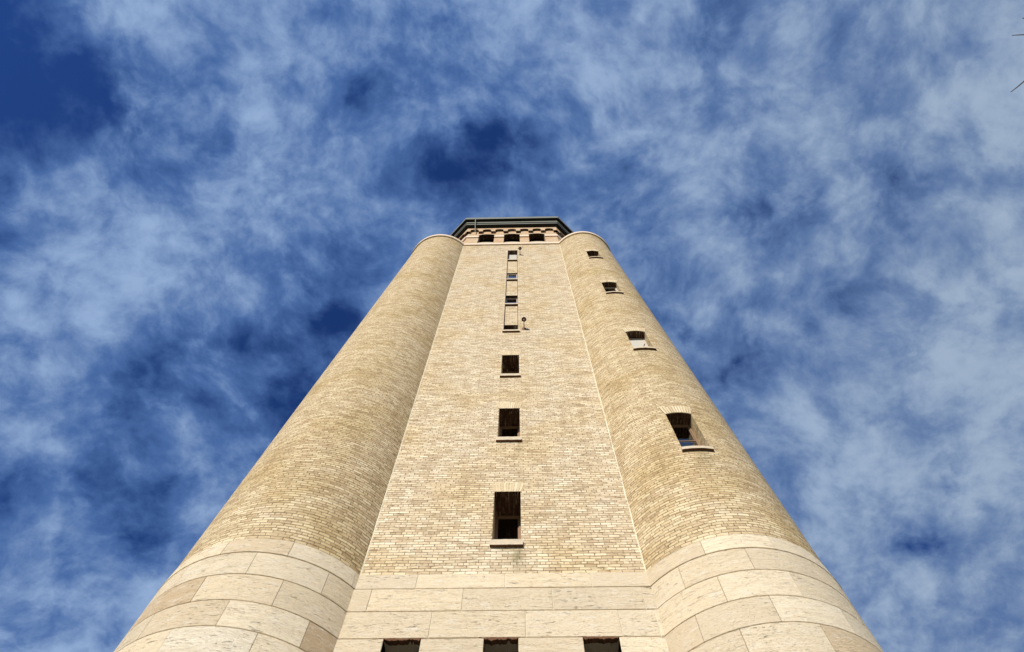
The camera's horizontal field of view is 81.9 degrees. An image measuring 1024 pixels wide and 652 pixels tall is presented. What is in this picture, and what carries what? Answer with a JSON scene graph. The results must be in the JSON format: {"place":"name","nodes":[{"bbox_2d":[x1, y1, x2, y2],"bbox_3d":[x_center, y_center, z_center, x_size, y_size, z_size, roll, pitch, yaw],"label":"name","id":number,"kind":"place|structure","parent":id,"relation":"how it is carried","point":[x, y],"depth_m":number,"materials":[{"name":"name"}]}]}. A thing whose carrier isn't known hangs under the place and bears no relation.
{"place":"outdoors","nodes":[
{"label":"outdoors","id":0,"kind":"place"},
{"bbox_2d":[114,216,883,651],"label":"water tower","id":1,"kind":"structure","parent":0,"point":[454,456],"depth_m":15.21,"materials":[{"name":"beige brick"}]},
{"bbox_2d":[379,638,422,645],"bbox_3d":[-2.215,6.314,11.776,0.890,0.090,0.167,-1,-69,1],"label":"window","id":2,"kind":"structure","parent":1,"relation":"in","point":[390,641],"depth_m":11.76,"materials":[{"name":"brown stone"}]},
{"bbox_2d":[479,637,519,645],"bbox_3d":[-0.246,6.285,11.744,0.830,0.108,0.169,-1,-69,1],"label":"window","id":3,"kind":"structure","parent":1,"relation":"in","point":[492,641],"depth_m":11.73,"materials":[{"name":"brown stone"}]},
{"bbox_2d":[489,482,523,547],"bbox_3d":[-0.117,5.441,15.651,0.923,2.618,1.388,-1,-69,1],"label":"window","id":4,"kind":"structure","parent":1,"relation":"in","point":[507,531],"depth_m":16.46,"materials":[{"name":"black glass"}]},
{"bbox_2d":[496,402,521,441],"bbox_3d":[-0.087,3.733,20.071,0.923,2.638,1.308,-1,-69,1],"label":"window","id":5,"kind":"structure","parent":1,"relation":"in","point":[503,436],"depth_m":20.83,"materials":[{"name":"beige stone"}]},
{"bbox_2d":[500,351,520,377],"bbox_3d":[-0.058,1.905,24.402,0.923,2.632,0.943,-1,-69,1],"label":"window","id":6,"kind":"structure","parent":1,"relation":"in","point":[505,374],"depth_m":25.13,"materials":[{"name":"beige stone"}]},
{"bbox_2d":[502,329,519,332],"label":"window","id":7,"kind":"structure","parent":1,"relation":"in","point":[505,330],"depth_m":27.58,"materials":[{"name":"beige stone"}]},
{"bbox_2d":[505,298,517,305],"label":"window","id":8,"kind":"structure","parent":1,"relation":"in","point":[509,301],"depth_m":32.70,"materials":[{"name":"beige stone"}]},
{"bbox_2d":[507,274,517,280],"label":"window","id":9,"kind":"structure","parent":1,"relation":"in","point":[510,277],"depth_m":37.05,"materials":[{"name":"beige glass"}]},
{"bbox_2d":[508,254,517,260],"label":"window","id":10,"kind":"structure","parent":1,"relation":"in","point":[511,257],"depth_m":42.24,"materials":[{"name":"white glass"}]},
{"bbox_2d":[585,249,602,258],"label":"window","id":11,"kind":"structure","parent":1,"relation":"in","point":[590,256],"depth_m":38.88,"materials":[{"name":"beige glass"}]},
{"bbox_2d":[578,636,618,644],"bbox_3d":[1.739,6.253,11.723,0.860,0.094,0.168,-1,-69,1],"label":"window","id":12,"kind":"structure","parent":1,"relation":"in","point":[603,639],"depth_m":11.71,"materials":[{"name":"brown glass"}]},
{"bbox_2d":[599,280,623,293],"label":"window","id":13,"kind":"structure","parent":1,"relation":"in","point":[609,290],"depth_m":31.72,"materials":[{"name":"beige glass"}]},
{"bbox_2d":[621,327,655,349],"bbox_3d":[5.177,0.644,24.147,1.006,2.470,0.522,-1,-69,1],"label":"window","id":14,"kind":"structure","parent":1,"relation":"in","point":[637,343],"depth_m":24.55,"materials":[{"name":"white glass"}]},
{"bbox_2d":[659,405,713,451],"bbox_3d":[5.111,3.353,17.506,0.981,2.576,1.012,-1,-69,1],"label":"window","id":15,"kind":"structure","parent":1,"relation":"in","point":[685,444],"depth_m":18.14,"materials":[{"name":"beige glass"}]},
{"bbox_2d":[0,0,1023,651],"label":"sky","id":16,"kind":"structure","parent":0,"point":[818,204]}
]}

